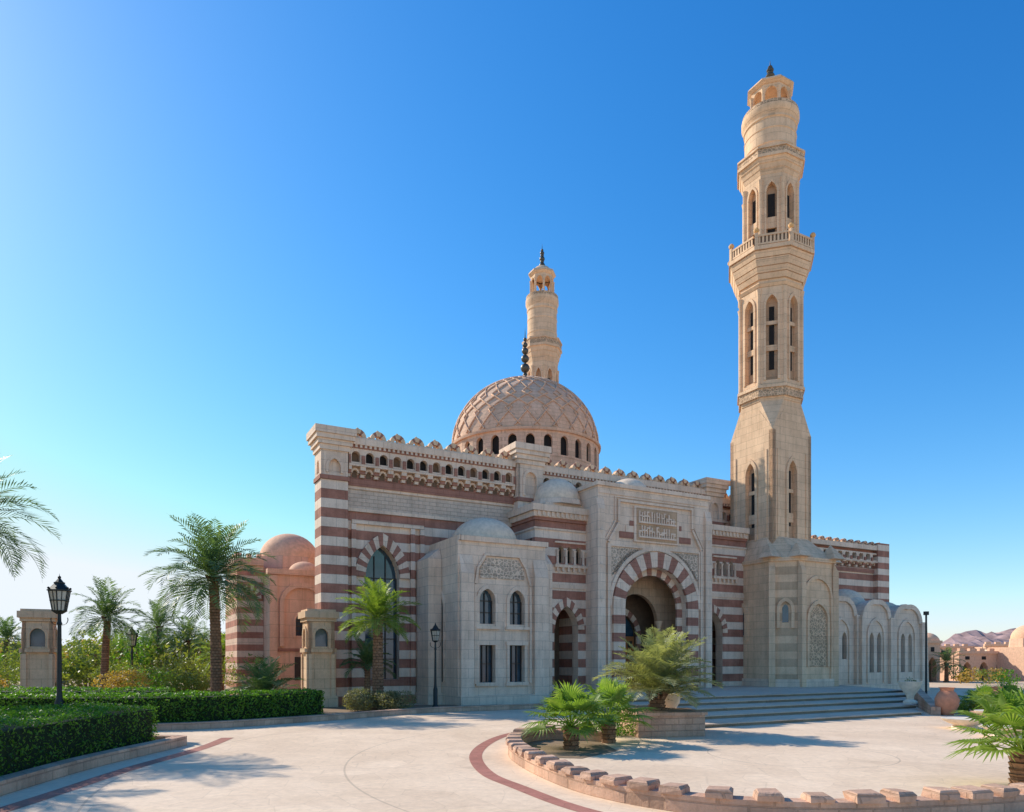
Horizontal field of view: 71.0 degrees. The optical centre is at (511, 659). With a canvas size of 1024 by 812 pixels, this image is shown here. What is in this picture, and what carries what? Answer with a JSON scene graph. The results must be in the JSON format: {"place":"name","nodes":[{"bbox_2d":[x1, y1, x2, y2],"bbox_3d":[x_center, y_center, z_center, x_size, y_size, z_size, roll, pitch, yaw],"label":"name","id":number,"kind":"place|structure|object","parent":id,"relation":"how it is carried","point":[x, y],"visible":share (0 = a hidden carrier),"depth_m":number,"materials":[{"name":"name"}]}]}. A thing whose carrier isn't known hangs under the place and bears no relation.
{"place":"outdoors","nodes":[
{"label":"outdoors","id":0,"kind":"place"},
{"bbox_2d":[18,690,474,713],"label":"planting bed soil","id":1,"kind":"structure","parent":0,"point":[338,709],"depth_m":28.04,"materials":[{"name":"brown soil"}]},
{"bbox_2d":[0,685,176,696],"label":"clipped hedge","id":2,"kind":"object","parent":1,"relation":"on","point":[79,690],"visible":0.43,"depth_m":24.58,"materials":[{"name":"green plant"}]},
{"bbox_2d":[69,576,146,687],"bbox_3d":[-19.321,-0.963,34.220,3.678,5.925,3.543,0,0,18],"label":"date palm","id":3,"kind":"object","parent":1,"relation":"on","point":[104,606],"visible":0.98,"depth_m":33.84,"materials":[{"name":"green plant"}]},
{"bbox_2d":[0,652,263,695],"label":"garden shrubs","id":4,"kind":"object","parent":1,"relation":"on","point":[196,682],"visible":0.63,"depth_m":32.54,"materials":[{"name":"green plant"}]},
{"bbox_2d":[0,687,324,722],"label":"clipped hedge","id":5,"kind":"object","parent":1,"relation":"on","point":[221,706],"visible":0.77,"depth_m":21.10,"materials":[{"name":"green plant"}]},
{"bbox_2d":[158,614,209,684],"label":"date palm","id":6,"kind":"object","parent":1,"relation":"on","point":[189,626],"visible":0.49,"depth_m":43.72,"materials":[{"name":"green plant"}]},
{"bbox_2d":[137,513,276,692],"bbox_3d":[-11.372,-1.827,27.028,4.808,7.655,5.045,0,0,19],"label":"date palm","id":7,"kind":"object","parent":1,"relation":"on","point":[212,562],"visible":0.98,"depth_m":26.71,"materials":[{"name":"green plant"}]},
{"bbox_2d":[192,632,224,689],"bbox_3d":[-16.057,0.060,40.155,3.123,3.881,3.347,0,0,4],"label":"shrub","id":8,"kind":"object","parent":1,"relation":"on","point":[222,648],"visible":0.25,"depth_m":39.54,"materials":[{"name":"green plant"}]},
{"bbox_2d":[221,656,305,690],"bbox_3d":[-8.873,0.933,25.759,3.147,2.230,3.170,0,0,8],"label":"shrub","id":9,"kind":"object","parent":1,"relation":"on","point":[265,680],"visible":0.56,"depth_m":25.52,"materials":[{"name":"green plant"}]},
{"bbox_2d":[339,637,396,702],"bbox_3d":[-5.872,0.531,29.289,2.081,2.939,2.295,0,0,38],"label":"date palm","id":10,"kind":"object","parent":1,"relation":"on","point":[366,656],"visible":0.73,"depth_m":29.17,"materials":[{"name":"green plant"}]},
{"bbox_2d":[335,576,421,709],"bbox_3d":[-5.130,-0.631,27.788,3.544,5.262,3.174,0,0,-10],"label":"date palm","id":11,"kind":"object","parent":1,"relation":"on","point":[379,606],"visible":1,"depth_m":27.43,"materials":[{"name":"green plant"}]},
{"bbox_2d":[342,687,416,710],"bbox_3d":[-4.908,1.492,26.634,2.822,0.908,1.303,0,0,0],"label":"silver shrub","id":12,"kind":"object","parent":1,"relation":"on","point":[386,700],"visible":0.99,"depth_m":26.45,"materials":[{"name":"green plant"}]},
{"bbox_2d":[0,690,1023,811],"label":"plaza paving","id":13,"kind":"structure","parent":0,"point":[421,762],"depth_m":13.35,"materials":[{"name":"beige stone"}]},
{"bbox_2d":[0,454,60,579],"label":"date palm","id":14,"kind":"object","parent":13,"relation":"on","point":[7,501],"visible":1,"depth_m":18.56,"materials":[{"name":"green plant"}]},
{"bbox_2d":[17,609,57,690],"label":"gate pillar","id":15,"kind":"structure","parent":13,"relation":"on","point":[38,659],"depth_m":28.74,"materials":[{"name":"stone"}]},
{"bbox_2d":[47,574,71,706],"bbox_3d":[-12.600,-0.197,20.000,0.538,4.395,0.621,0,0,-17],"label":"street lamp","id":16,"kind":"object","parent":13,"relation":"on","point":[59,592],"visible":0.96,"depth_m":19.94,"materials":[{"name":"black metal"}]},
{"bbox_2d":[0,735,186,795],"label":"stone kerb","id":17,"kind":"structure","parent":13,"relation":"on","point":[20,780],"depth_m":12.85,"materials":[{"name":"beige stone"}]},
{"bbox_2d":[126,627,137,686],"bbox_3d":[-20.100,0.102,38.000,0.552,3.796,0.637,0,0,-17],"label":"street lamp","id":18,"kind":"object","parent":13,"relation":"on","point":[133,642],"visible":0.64,"depth_m":37.92,"materials":[{"name":"black metal"}]},
{"bbox_2d":[0,733,601,811],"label":"red paving band","id":19,"kind":"object","parent":13,"relation":"on","point":[478,763],"visible":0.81,"depth_m":11.78,"materials":[{"name":"red stone"}]},
{"bbox_2d":[298,609,338,706],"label":"gate pillar","id":20,"kind":"structure","parent":13,"relation":"on","point":[318,649],"depth_m":28.88,"materials":[{"name":"stone"}]},
{"bbox_2d":[152,703,543,730],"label":"stone kerb","id":21,"kind":"structure","parent":13,"relation":"on","point":[253,722],"depth_m":23.26,"materials":[{"name":"beige stone"}]},
{"bbox_2d":[430,623,440,706],"bbox_3d":[-3.050,0.259,28.600,0.443,3.482,0.384,0,0,13],"label":"street lamp","id":22,"kind":"object","parent":13,"relation":"on","point":[435,630],"visible":0.98,"depth_m":28.55,"materials":[{"name":"black metal"}]},
{"bbox_2d":[224,63,928,705],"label":"mosque","id":23,"kind":"structure","parent":13,"relation":"on","point":[518,543],"depth_m":36.02,"materials":[{"name":"beige stone"}]},
{"bbox_2d":[573,711,635,735],"bbox_3d":[2.514,1.655,18.848,1.786,0.690,1.382,0,0,0],"label":"flowering shrub","id":24,"kind":"object","parent":13,"relation":"on","point":[619,732],"visible":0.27,"depth_m":18.53,"materials":[{"name":"green plant"}]},
{"bbox_2d":[620,708,707,737],"bbox_3d":[4.051,1.683,19.203,2.025,0.634,1.920,0,0,-6],"label":"stone planter","id":25,"kind":"object","parent":13,"relation":"on","point":[680,722],"visible":0.7,"depth_m":18.42,"materials":[{"name":"stone"}]},
{"bbox_2d":[591,625,724,710],"bbox_3d":[3.969,0.252,19.287,3.757,2.296,3.787,0,0,-4],"label":"canary palm","id":26,"kind":"object","parent":25,"relation":"on","point":[656,666],"visible":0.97,"depth_m":18.80,"materials":[{"name":"green plant"}]},
{"bbox_2d":[665,692,680,707],"bbox_3d":[4.500,1.303,20.600,0.680,0.994,0.680,0,0,0],"label":"stone urn","id":27,"kind":"object","parent":13,"relation":"on","point":[673,701],"visible":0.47,"depth_m":20.32,"materials":[{"name":"beige stone"}]},
{"bbox_2d":[552,685,922,727],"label":"entrance steps","id":28,"kind":"structure","parent":13,"relation":"on","point":[725,706],"depth_m":26.95,"materials":[{"name":"stone"}]},
{"bbox_2d":[898,676,922,703],"bbox_3d":[15.300,1.184,27.600,0.840,1.032,0.840,0,0,0],"label":"stone urn","id":29,"kind":"object","parent":28,"relation":"on","point":[910,689],"visible":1,"depth_m":27.39,"materials":[{"name":"grey stone"}]},
{"bbox_2d":[506,725,1023,811],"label":"planter wall","id":30,"kind":"structure","parent":13,"relation":"on","point":[652,793],"depth_m":9.22,"materials":[{"name":"beige stone"}]},
{"bbox_2d":[923,611,928,693],"bbox_3d":[22.600,-0.300,39.200,0.200,4.600,0.200,0,0,0],"label":"lamp post","id":31,"kind":"object","parent":13,"relation":"on","point":[925,613],"visible":0.83,"depth_m":39.15,"materials":[{"name":"black metal"}]},
{"bbox_2d":[914,688,940,714],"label":"step side wall","id":32,"kind":"structure","parent":13,"relation":"on","point":[926,703],"depth_m":27.43,"materials":[{"name":"grey stone"}]},
{"bbox_2d":[934,687,959,714],"bbox_3d":[15.500,1.506,25.600,0.782,0.989,0.782,0,0,0],"label":"terracotta jar","id":33,"kind":"object","parent":13,"relation":"on","point":[947,700],"visible":0.94,"depth_m":25.36,"materials":[{"name":"orange ceramic"}]},
{"bbox_2d":[940,717,981,729],"bbox_3d":[13.000,1.850,20.600,1.240,0.300,1.240,0,0,0],"label":"stone bowl planter","id":34,"kind":"object","parent":13,"relation":"on","point":[959,721],"visible":0.68,"depth_m":20.34,"materials":[{"name":"beige stone"}]},
{"bbox_2d":[957,683,1001,709],"bbox_3d":[16.910,1.446,25.969,1.975,1.242,2.031,0,0,0],"label":"fan palm","id":35,"kind":"object","parent":13,"relation":"on","point":[985,689],"visible":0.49,"depth_m":25.88,"materials":[{"name":"green plant"}]},
{"bbox_2d":[974,703,990,716],"bbox_3d":[15.900,1.680,23.600,1.240,0.640,1.240,0,0,0],"label":"stone bowl planter","id":36,"kind":"object","parent":13,"relation":"on","point":[979,711],"visible":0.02,"depth_m":23.68,"materials":[{"name":"beige stone"}]},
{"bbox_2d":[944,681,1023,784],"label":"fan palm","id":37,"kind":"object","parent":13,"relation":"on","point":[1002,709],"visible":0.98,"depth_m":10.83,"materials":[{"name":"green plant"}]},
{"bbox_2d":[958,688,1023,710],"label":"flower bed plants","id":38,"kind":"object","parent":13,"relation":"on","point":[964,703],"visible":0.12,"depth_m":25.98,"materials":[{"name":"green plant"}]},
{"bbox_2d":[991,687,1002,694],"bbox_3d":[18.300,1.527,27.200,0.748,0.946,0.748,0,0,0],"label":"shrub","id":39,"kind":"object","parent":13,"relation":"on","point":[994,688],"visible":0.2,"depth_m":27.01,"materials":[{"name":"green plant"}]},
{"bbox_2d":[981,724,1021,738],"bbox_3d":[12.600,1.850,18.200,1.240,0.300,1.240,0,0,0],"label":"stone bowl planter","id":40,"kind":"object","parent":13,"relation":"on","point":[986,728],"visible":0.16,"depth_m":17.94,"materials":[{"name":"beige stone"}]},
{"bbox_2d":[994,681,1023,695],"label":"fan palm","id":41,"kind":"object","parent":13,"relation":"on","point":[1009,688],"visible":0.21,"depth_m":28.25,"materials":[{"name":"green plant"}]},
{"bbox_2d":[0,0,1023,647],"label":"sky","id":42,"kind":"structure","parent":0,"point":[230,229],"materials":[{"name":"blue"}]},
{"bbox_2d":[8,675,1023,689],"bbox_3d":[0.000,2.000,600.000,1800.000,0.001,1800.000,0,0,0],"label":"ground","id":43,"kind":"structure","parent":0,"point":[933,685],"depth_m":56.48,"materials":[{"name":"beige stone"}]},
{"bbox_2d":[0,616,21,687],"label":"date palm","id":44,"kind":"object","parent":43,"relation":"on","point":[6,631],"visible":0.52,"depth_m":47.76,"materials":[{"name":"green plant"}]},
{"bbox_2d":[0,627,224,690],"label":"distant trees","id":45,"kind":"object","parent":43,"relation":"on","point":[78,666],"visible":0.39,"depth_m":44.25,"materials":[{"name":"green plant"}]},
{"bbox_2d":[98,629,141,684],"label":"date palm","id":46,"kind":"object","parent":43,"relation":"on","point":[119,639],"visible":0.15,"depth_m":55.84,"materials":[{"name":"green plant"}]},
{"bbox_2d":[124,623,164,684],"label":"date palm","id":47,"kind":"object","parent":43,"relation":"on","point":[146,642],"visible":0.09,"depth_m":49.75,"materials":[{"name":"green plant"}]},
{"bbox_2d":[128,597,192,687],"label":"date palm","id":48,"kind":"object","parent":43,"relation":"on","point":[158,622],"visible":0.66,"depth_m":45.67,"materials":[{"name":"green plant"}]},
{"bbox_2d":[191,620,209,646],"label":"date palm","id":49,"kind":"object","parent":43,"relation":"on","point":[202,624],"visible":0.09,"depth_m":61.72,"materials":[{"name":"green plant"}]},
{"bbox_2d":[929,647,964,681],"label":"date palm","id":50,"kind":"object","parent":43,"relation":"on","point":[945,656],"visible":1,"depth_m":61.74,"materials":[{"name":"green plant"}]},
{"bbox_2d":[940,648,997,680],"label":"distant house","id":51,"kind":"structure","parent":43,"relation":"on","point":[981,658],"depth_m":66.81,"materials":[{"name":"beige stone"}]},
{"bbox_2d":[948,665,1020,684],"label":"distant shrubs","id":52,"kind":"object","parent":43,"relation":"on","point":[964,677],"visible":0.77,"depth_m":56.12,"materials":[{"name":"green plant"}]},
{"bbox_2d":[988,625,1023,680],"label":"distant house","id":53,"kind":"structure","parent":43,"relation":"on","point":[1010,656],"depth_m":66.03,"materials":[{"name":"pink paint"}]},
{"bbox_2d":[527,739,617,757],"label":"planting bed soil","id":54,"kind":"structure","parent":0,"point":[584,750],"depth_m":15.97,"materials":[{"name":"beige soil"}]},
{"bbox_2d":[519,679,621,749],"bbox_3d":[1.284,1.206,15.888,2.371,1.589,2.370,0,0,0],"label":"fan palm","id":55,"kind":"object","parent":54,"relation":"on","point":[567,700],"visible":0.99,"depth_m":15.53,"materials":[{"name":"green plant"}]},
{"bbox_2d":[568,675,657,743],"bbox_3d":[2.295,1.178,17.173,2.300,1.645,2.407,0,0,-22],"label":"fan palm","id":56,"kind":"object","parent":54,"relation":"on","point":[614,690],"visible":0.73,"depth_m":16.93,"materials":[{"name":"green plant"}]},
{"bbox_2d":[928,637,942,681],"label":"distant house","id":57,"kind":"structure","parent":0,"point":[933,645],"depth_m":63.85,"materials":[{"name":"pink paint"}]},
{"bbox_2d":[928,633,977,654],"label":"distant house","id":58,"kind":"structure","parent":0,"point":[954,647],"depth_m":90.14,"materials":[{"name":"pink paint"}]},
{"bbox_2d":[941,628,1015,646],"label":"rocky hills","id":59,"kind":"structure","parent":0,"point":[975,638],"depth_m":456.75,"materials":[{"name":"stone"}]},
{"bbox_2d":[974,642,1008,650],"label":"distant house","id":60,"kind":"structure","parent":0,"point":[986,645],"depth_m":87.90,"materials":[{"name":"beige stone"}]},
{"label":"planting bed soil","id":61,"kind":"structure","parent":0,"visible":0},
{"bbox_2d":[0,700,159,775],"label":"clipped hedge","id":62,"kind":"object","parent":61,"relation":"on","point":[31,736],"visible":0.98,"depth_m":13.45,"materials":[{"name":"green plant"}]}
]}

